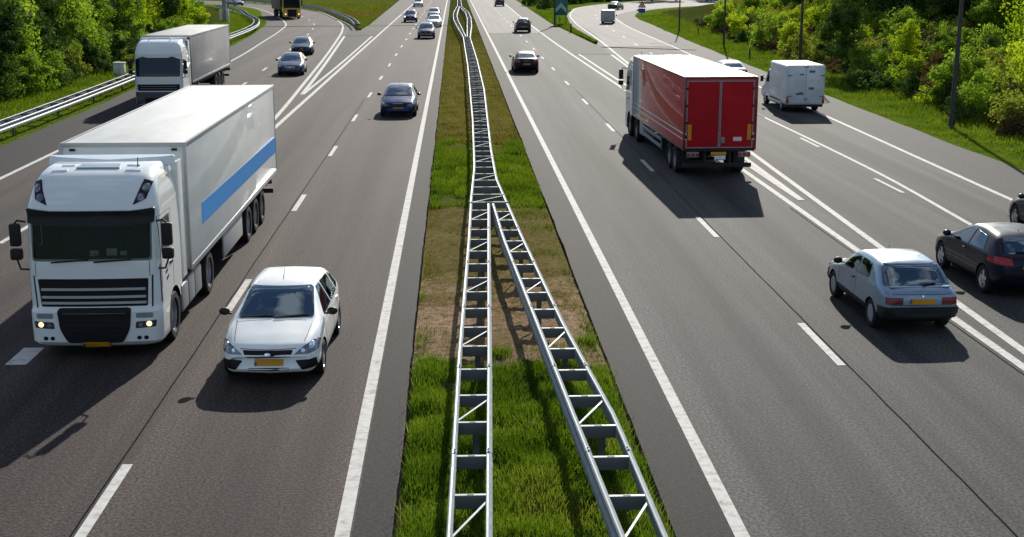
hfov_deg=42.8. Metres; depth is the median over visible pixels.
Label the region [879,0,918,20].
tree
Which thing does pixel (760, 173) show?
gore line
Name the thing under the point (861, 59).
bush
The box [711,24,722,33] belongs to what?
bush
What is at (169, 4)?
tree
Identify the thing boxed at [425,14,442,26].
saloon car
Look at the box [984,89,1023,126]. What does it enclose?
bush
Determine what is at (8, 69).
bush
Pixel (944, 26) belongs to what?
bush
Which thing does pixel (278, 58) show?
lane dashes
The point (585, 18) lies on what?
road
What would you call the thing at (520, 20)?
rear window
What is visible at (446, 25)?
road joint
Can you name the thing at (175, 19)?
bush
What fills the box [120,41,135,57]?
bush
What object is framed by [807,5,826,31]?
bush
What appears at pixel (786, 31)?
bush
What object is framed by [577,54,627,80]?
road shoulder
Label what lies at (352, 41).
road shoulder
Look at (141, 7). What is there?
tree
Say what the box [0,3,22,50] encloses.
tree
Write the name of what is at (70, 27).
tree
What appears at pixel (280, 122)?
edge line
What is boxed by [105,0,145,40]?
tree
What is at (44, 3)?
tree
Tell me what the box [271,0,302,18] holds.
articulated lorry
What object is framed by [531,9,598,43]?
verge grass
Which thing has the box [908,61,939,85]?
bush
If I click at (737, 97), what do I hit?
rear door
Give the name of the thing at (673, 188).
road joint
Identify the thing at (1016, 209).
saloon car
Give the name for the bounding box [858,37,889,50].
bush
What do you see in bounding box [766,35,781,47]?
bush
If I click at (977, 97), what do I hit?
bush
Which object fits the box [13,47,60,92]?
bush
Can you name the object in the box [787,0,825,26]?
bush
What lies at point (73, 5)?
tree
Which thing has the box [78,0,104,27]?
tree
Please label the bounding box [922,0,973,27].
tree
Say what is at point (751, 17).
bush
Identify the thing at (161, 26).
bush
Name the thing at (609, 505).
guardrail
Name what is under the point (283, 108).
edge line
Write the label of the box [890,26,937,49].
bush
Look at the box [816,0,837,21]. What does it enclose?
bush
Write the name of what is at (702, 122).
rear door
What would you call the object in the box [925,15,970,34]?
bush
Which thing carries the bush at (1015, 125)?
on the verge at (657, 11)
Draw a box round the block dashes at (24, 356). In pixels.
[5,347,44,364]
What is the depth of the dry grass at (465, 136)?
74.27 m
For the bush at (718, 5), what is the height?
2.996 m
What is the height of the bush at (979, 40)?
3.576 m
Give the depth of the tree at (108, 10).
99.34 m
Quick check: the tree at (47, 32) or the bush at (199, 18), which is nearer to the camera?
the tree at (47, 32)
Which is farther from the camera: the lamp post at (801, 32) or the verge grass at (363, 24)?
the verge grass at (363, 24)
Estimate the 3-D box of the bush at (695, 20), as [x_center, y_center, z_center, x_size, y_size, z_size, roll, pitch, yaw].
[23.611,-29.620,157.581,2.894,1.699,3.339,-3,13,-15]
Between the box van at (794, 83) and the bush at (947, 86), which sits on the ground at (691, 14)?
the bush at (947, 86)
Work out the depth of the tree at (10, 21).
72.35 m
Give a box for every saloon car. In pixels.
[226,0,243,5]
[275,52,307,74]
[289,36,314,54]
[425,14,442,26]
[509,51,538,71]
[608,1,623,9]
[717,60,746,72]
[1009,194,1023,223]
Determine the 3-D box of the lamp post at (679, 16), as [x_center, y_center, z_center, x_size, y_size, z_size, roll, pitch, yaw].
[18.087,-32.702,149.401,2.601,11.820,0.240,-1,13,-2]
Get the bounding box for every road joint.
[69,96,1023,536]
[258,25,684,49]
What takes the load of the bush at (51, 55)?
on the verge at (253, 12)
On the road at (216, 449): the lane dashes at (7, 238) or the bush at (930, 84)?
the lane dashes at (7, 238)
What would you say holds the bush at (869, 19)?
on the ground at (691, 14)
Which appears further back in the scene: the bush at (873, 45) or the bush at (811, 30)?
the bush at (811, 30)
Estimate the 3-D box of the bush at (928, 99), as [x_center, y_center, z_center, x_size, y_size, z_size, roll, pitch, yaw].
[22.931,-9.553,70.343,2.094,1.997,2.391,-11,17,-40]
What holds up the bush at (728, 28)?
on the ground at (691, 14)
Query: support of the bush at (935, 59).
on the ground at (691, 14)
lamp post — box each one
[678,0,680,31]
[722,0,725,44]
[798,0,803,59]
[948,0,963,127]
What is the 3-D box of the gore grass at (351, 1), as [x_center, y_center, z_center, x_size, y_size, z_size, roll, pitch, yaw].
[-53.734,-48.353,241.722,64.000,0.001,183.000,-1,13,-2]
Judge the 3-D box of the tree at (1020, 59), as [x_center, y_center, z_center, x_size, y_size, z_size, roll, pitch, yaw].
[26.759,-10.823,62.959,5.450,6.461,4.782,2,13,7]
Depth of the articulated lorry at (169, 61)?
69.54 m
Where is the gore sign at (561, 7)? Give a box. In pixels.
[556,0,567,22]
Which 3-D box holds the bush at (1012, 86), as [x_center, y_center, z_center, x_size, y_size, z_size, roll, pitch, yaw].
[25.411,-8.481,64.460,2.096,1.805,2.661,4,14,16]
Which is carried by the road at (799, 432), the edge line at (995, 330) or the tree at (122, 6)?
the edge line at (995, 330)
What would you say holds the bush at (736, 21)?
on the ground at (691, 14)
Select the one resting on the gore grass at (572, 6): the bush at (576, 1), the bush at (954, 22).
the bush at (576, 1)
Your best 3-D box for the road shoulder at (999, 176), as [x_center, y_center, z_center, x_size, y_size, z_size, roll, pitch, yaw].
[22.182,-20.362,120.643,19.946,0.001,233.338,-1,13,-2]
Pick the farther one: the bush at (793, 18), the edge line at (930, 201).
the bush at (793, 18)
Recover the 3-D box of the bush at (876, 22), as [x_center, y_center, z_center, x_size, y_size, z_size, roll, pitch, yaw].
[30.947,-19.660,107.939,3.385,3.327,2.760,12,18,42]
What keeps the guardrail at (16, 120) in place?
on the verge at (253, 12)
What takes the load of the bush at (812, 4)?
on the ground at (691, 14)
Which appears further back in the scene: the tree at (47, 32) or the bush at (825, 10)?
the bush at (825, 10)
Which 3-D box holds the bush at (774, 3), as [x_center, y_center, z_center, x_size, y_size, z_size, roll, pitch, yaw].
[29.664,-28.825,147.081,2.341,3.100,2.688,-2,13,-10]
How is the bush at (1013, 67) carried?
on the ground at (691, 14)
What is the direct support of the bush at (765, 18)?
on the ground at (691, 14)
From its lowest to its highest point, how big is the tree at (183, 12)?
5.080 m
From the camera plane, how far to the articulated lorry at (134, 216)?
25.41 m
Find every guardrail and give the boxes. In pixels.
[0,5,259,135]
[242,0,359,29]
[446,203,492,536]
[453,6,465,38]
[457,0,461,6]
[460,7,471,36]
[463,37,507,225]
[491,203,667,536]
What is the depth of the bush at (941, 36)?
85.14 m
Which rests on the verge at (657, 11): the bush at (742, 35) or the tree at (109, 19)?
the bush at (742, 35)
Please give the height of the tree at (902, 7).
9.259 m
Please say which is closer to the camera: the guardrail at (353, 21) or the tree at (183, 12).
the tree at (183, 12)
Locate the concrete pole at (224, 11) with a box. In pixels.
[219,0,228,21]
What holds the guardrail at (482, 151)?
on the median
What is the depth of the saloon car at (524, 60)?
92.03 m
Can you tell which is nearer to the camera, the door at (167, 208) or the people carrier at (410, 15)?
the door at (167, 208)
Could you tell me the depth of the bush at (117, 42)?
97.94 m
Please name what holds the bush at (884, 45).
on the ground at (691, 14)
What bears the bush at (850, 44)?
on the ground at (691, 14)
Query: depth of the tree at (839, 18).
87.20 m
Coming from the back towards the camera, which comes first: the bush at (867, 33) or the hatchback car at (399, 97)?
the bush at (867, 33)
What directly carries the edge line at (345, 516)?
on the road at (216, 449)
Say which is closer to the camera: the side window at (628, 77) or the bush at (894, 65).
the side window at (628, 77)
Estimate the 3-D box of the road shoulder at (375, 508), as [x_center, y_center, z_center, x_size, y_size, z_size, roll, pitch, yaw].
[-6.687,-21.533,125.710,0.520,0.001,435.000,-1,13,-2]
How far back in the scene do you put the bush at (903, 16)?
97.04 m
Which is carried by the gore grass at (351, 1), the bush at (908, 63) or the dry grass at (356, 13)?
the dry grass at (356, 13)
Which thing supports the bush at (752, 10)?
on the ground at (691, 14)
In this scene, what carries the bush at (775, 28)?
on the ground at (691, 14)
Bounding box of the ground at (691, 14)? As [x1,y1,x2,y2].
[15,0,1018,535]
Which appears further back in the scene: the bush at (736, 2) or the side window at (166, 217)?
the bush at (736, 2)
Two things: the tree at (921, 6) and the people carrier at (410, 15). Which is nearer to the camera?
the tree at (921, 6)
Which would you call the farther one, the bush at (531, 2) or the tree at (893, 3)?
the bush at (531, 2)
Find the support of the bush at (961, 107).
on the verge at (657, 11)
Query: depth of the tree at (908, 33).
83.63 m
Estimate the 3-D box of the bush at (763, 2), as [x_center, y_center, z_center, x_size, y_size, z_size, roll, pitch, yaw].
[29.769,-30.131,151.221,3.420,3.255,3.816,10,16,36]
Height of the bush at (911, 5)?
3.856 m
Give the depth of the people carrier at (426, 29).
136.30 m
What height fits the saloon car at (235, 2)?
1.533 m
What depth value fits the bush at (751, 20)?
136.16 m
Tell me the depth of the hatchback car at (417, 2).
243.93 m
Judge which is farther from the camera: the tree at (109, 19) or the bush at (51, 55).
the tree at (109, 19)
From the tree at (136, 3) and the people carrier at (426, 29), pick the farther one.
the people carrier at (426, 29)
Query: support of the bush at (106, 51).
on the verge at (253, 12)
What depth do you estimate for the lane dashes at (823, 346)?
26.99 m
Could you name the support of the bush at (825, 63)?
on the ground at (691, 14)
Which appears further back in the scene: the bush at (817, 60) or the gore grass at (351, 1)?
the gore grass at (351, 1)
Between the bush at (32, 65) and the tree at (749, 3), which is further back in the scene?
the tree at (749, 3)
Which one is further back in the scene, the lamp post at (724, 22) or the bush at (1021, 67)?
the lamp post at (724, 22)
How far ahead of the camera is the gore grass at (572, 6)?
260.00 m
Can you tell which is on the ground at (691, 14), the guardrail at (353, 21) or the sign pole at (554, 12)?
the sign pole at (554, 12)
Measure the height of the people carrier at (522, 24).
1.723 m
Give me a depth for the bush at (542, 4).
227.39 m
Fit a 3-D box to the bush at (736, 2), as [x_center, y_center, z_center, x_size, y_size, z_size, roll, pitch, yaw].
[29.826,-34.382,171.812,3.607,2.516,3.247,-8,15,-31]
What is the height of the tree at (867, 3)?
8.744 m
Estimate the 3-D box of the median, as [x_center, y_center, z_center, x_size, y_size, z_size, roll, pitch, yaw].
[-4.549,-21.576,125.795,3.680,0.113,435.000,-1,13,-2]
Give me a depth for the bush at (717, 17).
143.61 m
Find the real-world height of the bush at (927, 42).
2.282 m
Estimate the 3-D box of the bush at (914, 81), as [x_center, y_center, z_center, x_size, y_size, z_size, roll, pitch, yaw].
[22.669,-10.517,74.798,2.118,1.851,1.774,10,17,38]
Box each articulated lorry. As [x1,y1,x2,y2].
[8,85,276,346]
[128,24,230,105]
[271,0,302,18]
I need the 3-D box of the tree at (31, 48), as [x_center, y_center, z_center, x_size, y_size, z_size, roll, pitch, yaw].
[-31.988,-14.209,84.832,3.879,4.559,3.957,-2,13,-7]
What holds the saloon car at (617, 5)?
on the road at (585, 18)
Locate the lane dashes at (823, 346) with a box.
[487,1,844,364]
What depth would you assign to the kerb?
24.99 m
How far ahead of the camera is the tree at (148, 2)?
121.02 m
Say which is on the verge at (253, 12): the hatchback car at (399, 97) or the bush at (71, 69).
the bush at (71, 69)
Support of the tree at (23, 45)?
on the ground at (691, 14)
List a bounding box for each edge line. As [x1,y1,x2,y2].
[0,4,286,179]
[243,1,343,119]
[275,4,412,128]
[334,0,447,536]
[470,0,749,536]
[504,3,1023,370]
[570,0,1023,353]
[615,6,1011,200]
[757,113,971,224]
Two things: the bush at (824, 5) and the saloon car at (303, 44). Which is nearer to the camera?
the saloon car at (303, 44)
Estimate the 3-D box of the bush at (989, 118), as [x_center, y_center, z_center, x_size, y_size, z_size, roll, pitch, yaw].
[22.854,-7.045,61.944,1.024,0.764,1.300,-10,17,-38]
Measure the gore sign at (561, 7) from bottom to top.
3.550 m
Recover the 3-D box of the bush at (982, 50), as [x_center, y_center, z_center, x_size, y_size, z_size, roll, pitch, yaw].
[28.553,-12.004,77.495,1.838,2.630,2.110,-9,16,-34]
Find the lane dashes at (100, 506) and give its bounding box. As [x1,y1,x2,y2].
[74,2,430,536]
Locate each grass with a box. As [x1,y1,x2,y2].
[202,0,398,29]
[254,2,395,29]
[262,3,393,23]
[383,330,673,536]
[415,193,604,361]
[429,137,545,208]
[435,25,520,144]
[516,0,655,44]
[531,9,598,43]
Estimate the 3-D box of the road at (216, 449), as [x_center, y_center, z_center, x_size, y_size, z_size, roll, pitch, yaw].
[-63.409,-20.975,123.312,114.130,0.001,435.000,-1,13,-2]
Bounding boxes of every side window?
[160,213,169,248]
[626,75,629,89]
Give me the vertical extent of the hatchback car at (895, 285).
1.465 m
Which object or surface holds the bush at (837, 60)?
on the ground at (691, 14)
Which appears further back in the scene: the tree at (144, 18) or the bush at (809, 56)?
the tree at (144, 18)
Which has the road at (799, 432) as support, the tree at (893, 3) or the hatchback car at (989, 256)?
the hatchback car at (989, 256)
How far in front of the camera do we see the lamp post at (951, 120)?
60.24 m
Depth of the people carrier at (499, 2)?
247.35 m
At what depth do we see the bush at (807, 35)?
106.09 m
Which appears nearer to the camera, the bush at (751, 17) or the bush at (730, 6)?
the bush at (751, 17)
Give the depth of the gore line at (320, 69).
96.43 m
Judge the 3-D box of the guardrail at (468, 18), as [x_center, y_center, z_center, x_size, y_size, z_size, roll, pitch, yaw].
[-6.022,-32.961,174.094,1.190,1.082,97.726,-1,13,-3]
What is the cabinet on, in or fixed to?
on the verge at (253, 12)
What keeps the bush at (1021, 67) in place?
on the ground at (691, 14)
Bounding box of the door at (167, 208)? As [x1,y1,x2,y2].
[156,208,173,295]
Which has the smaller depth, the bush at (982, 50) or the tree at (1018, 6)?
the bush at (982, 50)
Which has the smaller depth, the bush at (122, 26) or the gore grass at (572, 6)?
the bush at (122, 26)
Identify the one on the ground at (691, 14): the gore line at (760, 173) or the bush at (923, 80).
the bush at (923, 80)
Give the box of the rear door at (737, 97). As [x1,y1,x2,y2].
[719,81,754,147]
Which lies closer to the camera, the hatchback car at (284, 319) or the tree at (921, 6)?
the hatchback car at (284, 319)
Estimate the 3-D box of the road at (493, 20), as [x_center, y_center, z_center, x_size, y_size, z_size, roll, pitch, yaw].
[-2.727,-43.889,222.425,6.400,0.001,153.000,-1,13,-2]
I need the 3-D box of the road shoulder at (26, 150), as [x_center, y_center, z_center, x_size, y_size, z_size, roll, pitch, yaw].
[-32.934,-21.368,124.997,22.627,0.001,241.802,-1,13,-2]
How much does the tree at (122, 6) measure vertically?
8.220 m
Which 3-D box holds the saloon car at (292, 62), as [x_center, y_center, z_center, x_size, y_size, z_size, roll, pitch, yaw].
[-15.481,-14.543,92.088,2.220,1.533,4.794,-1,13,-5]
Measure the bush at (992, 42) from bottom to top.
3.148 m
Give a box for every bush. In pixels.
[0,49,30,100]
[0,65,45,100]
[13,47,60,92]
[15,65,75,89]
[17,46,70,80]
[35,48,82,82]
[57,45,92,77]
[59,59,84,78]
[65,36,112,73]
[91,38,122,64]
[100,32,134,63]
[100,33,134,61]
[113,21,141,48]
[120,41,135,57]
[142,23,157,33]
[151,16,182,31]
[162,15,182,28]
[186,5,210,24]
[521,0,537,5]
[536,0,553,9]
[568,0,584,3]
[694,18,712,26]
[695,18,709,27]
[703,7,738,27]
[706,0,738,28]
[711,1,732,11]
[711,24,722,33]
[722,24,730,31]
[726,11,755,37]
[726,34,737,40]
[727,0,741,7]
[732,11,760,28]
[733,29,751,43]
[740,5,755,17]
[740,12,760,29]
[747,6,789,47]
[753,8,781,21]
[756,0,781,12]
[759,11,777,25]
[759,41,772,50]
[765,0,783,10]
[766,6,794,13]
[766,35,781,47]
[770,19,788,39]
[771,0,798,10]
[775,29,831,61]
[777,18,808,49]
[781,1,800,13]
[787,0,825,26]
[789,17,810,36]
[791,41,820,58]
[793,31,810,49]
[799,0,820,16]
[805,25,816,34]
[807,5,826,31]
[809,58,828,62]
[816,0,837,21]
[818,59,832,65]
[822,0,846,21]
[826,63,839,69]
[827,31,863,58]
[828,55,843,65]
[828,66,841,73]
[831,55,855,65]
[840,67,903,90]
[845,44,893,74]
[850,25,876,43]
[851,1,869,20]
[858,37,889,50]
[860,8,886,36]
[863,59,902,76]
[868,10,890,39]
[873,40,894,62]
[876,5,928,39]
[885,51,926,87]
[886,34,912,49]
[888,48,915,63]
[890,3,930,35]
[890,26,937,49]
[892,70,921,96]
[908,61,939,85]
[910,88,930,99]
[912,4,944,36]
[913,75,948,104]
[917,77,940,91]
[918,19,975,58]
[918,26,953,53]
[920,74,932,88]
[922,48,947,66]
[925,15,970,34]
[926,48,1001,96]
[932,75,964,105]
[933,24,979,64]
[938,89,987,121]
[956,61,1023,117]
[957,57,1014,96]
[960,23,1012,62]
[973,34,1016,61]
[976,47,1016,83]
[978,45,1013,58]
[980,113,1000,124]
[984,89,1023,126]
[994,45,1020,82]
[994,107,1023,137]
[1003,50,1023,84]
[1007,79,1023,96]
[1015,55,1023,83]
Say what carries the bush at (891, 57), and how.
on the ground at (691, 14)
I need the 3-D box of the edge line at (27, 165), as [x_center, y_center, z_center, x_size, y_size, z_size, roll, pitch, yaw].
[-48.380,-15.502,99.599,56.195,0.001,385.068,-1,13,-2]
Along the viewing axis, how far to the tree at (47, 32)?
82.60 m
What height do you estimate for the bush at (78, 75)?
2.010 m
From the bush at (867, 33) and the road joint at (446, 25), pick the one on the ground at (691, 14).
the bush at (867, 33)
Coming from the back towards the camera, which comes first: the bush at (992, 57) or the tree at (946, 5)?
the tree at (946, 5)
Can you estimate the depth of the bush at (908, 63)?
78.08 m
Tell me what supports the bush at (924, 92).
on the ground at (691, 14)
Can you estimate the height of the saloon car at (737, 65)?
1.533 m
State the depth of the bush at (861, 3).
123.08 m
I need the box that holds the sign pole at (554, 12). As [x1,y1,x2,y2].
[554,0,555,25]
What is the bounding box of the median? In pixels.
[395,0,671,536]
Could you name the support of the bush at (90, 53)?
on the verge at (253, 12)
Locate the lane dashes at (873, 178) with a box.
[758,115,904,192]
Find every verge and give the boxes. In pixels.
[0,4,266,145]
[635,6,1023,170]
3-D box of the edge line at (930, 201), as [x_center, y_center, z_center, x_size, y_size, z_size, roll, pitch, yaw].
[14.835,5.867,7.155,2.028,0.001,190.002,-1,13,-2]
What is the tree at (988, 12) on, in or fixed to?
on the ground at (691, 14)
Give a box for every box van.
[601,10,616,23]
[760,60,825,110]
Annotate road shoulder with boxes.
[0,7,284,176]
[309,30,381,87]
[352,0,449,536]
[368,0,413,30]
[467,0,734,536]
[504,0,609,53]
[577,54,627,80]
[615,9,1023,198]
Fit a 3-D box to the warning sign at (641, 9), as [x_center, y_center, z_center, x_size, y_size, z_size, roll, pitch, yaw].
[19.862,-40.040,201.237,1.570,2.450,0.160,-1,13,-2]
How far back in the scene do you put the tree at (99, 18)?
97.94 m
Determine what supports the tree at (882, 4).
on the ground at (691, 14)
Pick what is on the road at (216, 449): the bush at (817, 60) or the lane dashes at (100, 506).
the lane dashes at (100, 506)
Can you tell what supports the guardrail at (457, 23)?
on the median
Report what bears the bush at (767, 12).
on the ground at (691, 14)
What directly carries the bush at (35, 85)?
on the verge at (253, 12)
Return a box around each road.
[0,0,449,536]
[471,0,1023,536]
[472,0,540,32]
[571,0,728,46]
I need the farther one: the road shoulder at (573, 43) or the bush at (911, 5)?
the road shoulder at (573, 43)
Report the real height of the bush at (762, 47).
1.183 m
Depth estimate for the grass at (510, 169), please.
46.50 m
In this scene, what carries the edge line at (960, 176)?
on the road at (799, 432)
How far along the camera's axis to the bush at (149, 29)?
113.68 m
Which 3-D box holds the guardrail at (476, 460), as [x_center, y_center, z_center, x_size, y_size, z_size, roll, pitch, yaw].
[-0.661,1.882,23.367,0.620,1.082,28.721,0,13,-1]
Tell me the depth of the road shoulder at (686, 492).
24.27 m
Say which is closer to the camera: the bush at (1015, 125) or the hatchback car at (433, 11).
the bush at (1015, 125)
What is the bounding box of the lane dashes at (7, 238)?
[0,225,27,242]
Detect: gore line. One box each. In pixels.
[300,36,344,94]
[302,36,372,93]
[578,54,797,199]
[611,55,803,199]
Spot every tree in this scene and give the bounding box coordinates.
[0,0,30,63]
[0,0,42,77]
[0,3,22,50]
[10,41,46,54]
[12,0,65,63]
[30,0,72,48]
[39,1,84,60]
[40,0,97,52]
[59,0,111,50]
[77,0,123,38]
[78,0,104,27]
[84,0,107,45]
[92,0,129,44]
[103,0,119,31]
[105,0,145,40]
[109,0,137,30]
[128,0,140,9]
[130,0,146,19]
[130,0,156,30]
[137,0,164,27]
[153,0,180,24]
[169,0,195,25]
[187,0,205,14]
[736,0,763,15]
[777,5,813,28]
[811,0,867,74]
[854,0,874,12]
[869,0,888,17]
[871,0,889,8]
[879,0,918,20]
[886,18,927,64]
[900,0,939,20]
[906,0,978,26]
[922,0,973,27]
[929,3,976,29]
[965,0,1021,40]
[970,0,1009,30]
[999,0,1023,53]
[1003,0,1023,42]
[1006,26,1023,81]
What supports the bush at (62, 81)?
on the verge at (253, 12)
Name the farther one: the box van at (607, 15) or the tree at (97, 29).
the box van at (607, 15)
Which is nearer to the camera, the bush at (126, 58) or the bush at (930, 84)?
the bush at (930, 84)
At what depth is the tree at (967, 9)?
105.85 m
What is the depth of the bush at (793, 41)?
98.39 m
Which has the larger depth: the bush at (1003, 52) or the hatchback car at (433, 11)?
the hatchback car at (433, 11)
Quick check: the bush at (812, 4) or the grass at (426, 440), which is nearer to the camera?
the grass at (426, 440)
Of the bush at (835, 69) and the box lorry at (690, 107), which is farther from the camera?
the bush at (835, 69)
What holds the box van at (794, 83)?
on the road at (799, 432)
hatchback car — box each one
[219,266,340,372]
[377,83,420,115]
[412,0,423,6]
[426,7,440,16]
[827,246,957,326]
[935,222,1023,292]
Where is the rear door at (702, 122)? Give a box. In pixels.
[685,81,720,147]
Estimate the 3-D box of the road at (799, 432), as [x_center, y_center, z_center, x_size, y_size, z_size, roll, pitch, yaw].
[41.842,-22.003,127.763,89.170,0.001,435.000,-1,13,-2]
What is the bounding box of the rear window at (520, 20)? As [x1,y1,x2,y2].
[518,19,528,22]
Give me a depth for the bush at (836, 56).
94.83 m
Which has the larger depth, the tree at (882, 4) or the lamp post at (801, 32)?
the tree at (882, 4)
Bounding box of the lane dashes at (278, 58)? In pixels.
[242,16,314,84]
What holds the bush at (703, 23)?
on the ground at (691, 14)
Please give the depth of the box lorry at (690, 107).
46.34 m
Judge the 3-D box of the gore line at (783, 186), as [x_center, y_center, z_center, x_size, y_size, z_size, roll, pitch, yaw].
[8.888,-10.255,76.874,0.349,0.001,71.537,0,13,-1]
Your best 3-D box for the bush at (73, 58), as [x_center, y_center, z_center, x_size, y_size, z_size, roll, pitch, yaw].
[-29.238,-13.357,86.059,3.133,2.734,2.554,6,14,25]
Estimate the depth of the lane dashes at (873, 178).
45.93 m
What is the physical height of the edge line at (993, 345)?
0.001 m
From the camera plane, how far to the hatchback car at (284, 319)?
24.17 m
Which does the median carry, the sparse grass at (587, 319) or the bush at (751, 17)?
the sparse grass at (587, 319)
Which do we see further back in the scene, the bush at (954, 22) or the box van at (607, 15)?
the box van at (607, 15)
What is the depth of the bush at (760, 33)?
116.86 m
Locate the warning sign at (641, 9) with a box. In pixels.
[636,1,645,14]
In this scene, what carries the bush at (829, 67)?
on the ground at (691, 14)
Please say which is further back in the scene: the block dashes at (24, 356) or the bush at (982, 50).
the bush at (982, 50)
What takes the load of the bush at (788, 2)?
on the ground at (691, 14)
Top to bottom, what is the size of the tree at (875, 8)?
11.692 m
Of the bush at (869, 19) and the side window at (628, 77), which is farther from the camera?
the bush at (869, 19)
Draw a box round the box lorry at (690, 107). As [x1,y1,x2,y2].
[618,51,758,171]
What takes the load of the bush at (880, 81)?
on the verge at (657, 11)
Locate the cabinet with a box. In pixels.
[112,62,125,75]
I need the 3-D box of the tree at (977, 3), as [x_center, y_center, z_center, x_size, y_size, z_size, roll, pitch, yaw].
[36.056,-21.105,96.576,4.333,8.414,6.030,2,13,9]
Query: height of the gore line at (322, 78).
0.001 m
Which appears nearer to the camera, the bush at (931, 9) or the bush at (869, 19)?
the bush at (931, 9)
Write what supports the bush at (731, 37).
on the ground at (691, 14)
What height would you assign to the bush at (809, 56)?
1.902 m
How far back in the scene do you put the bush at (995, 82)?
65.46 m
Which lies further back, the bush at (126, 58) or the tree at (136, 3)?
the tree at (136, 3)
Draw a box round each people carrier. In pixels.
[402,10,417,21]
[416,21,436,38]
[495,0,503,5]
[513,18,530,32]
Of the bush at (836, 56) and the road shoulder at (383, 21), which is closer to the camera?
the bush at (836, 56)
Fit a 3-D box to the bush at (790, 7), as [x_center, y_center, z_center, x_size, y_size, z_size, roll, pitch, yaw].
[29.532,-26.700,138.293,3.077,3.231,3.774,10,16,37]
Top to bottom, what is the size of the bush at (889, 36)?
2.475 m
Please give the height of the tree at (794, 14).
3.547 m
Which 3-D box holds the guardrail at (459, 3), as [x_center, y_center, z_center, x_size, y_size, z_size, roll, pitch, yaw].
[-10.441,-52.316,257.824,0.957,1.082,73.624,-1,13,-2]
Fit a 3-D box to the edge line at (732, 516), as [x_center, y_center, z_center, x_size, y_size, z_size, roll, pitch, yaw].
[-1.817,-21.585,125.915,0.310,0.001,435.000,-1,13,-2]
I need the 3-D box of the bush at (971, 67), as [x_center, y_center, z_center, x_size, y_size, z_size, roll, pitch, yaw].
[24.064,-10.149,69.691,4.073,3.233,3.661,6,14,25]
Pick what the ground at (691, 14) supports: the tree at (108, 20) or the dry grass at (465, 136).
the tree at (108, 20)
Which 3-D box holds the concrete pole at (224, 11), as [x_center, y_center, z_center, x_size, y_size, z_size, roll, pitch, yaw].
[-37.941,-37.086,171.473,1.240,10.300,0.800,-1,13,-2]
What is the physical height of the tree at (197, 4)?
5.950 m
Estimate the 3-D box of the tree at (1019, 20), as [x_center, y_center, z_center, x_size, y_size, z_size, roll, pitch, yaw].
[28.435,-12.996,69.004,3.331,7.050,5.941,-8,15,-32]
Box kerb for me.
[392,17,675,536]

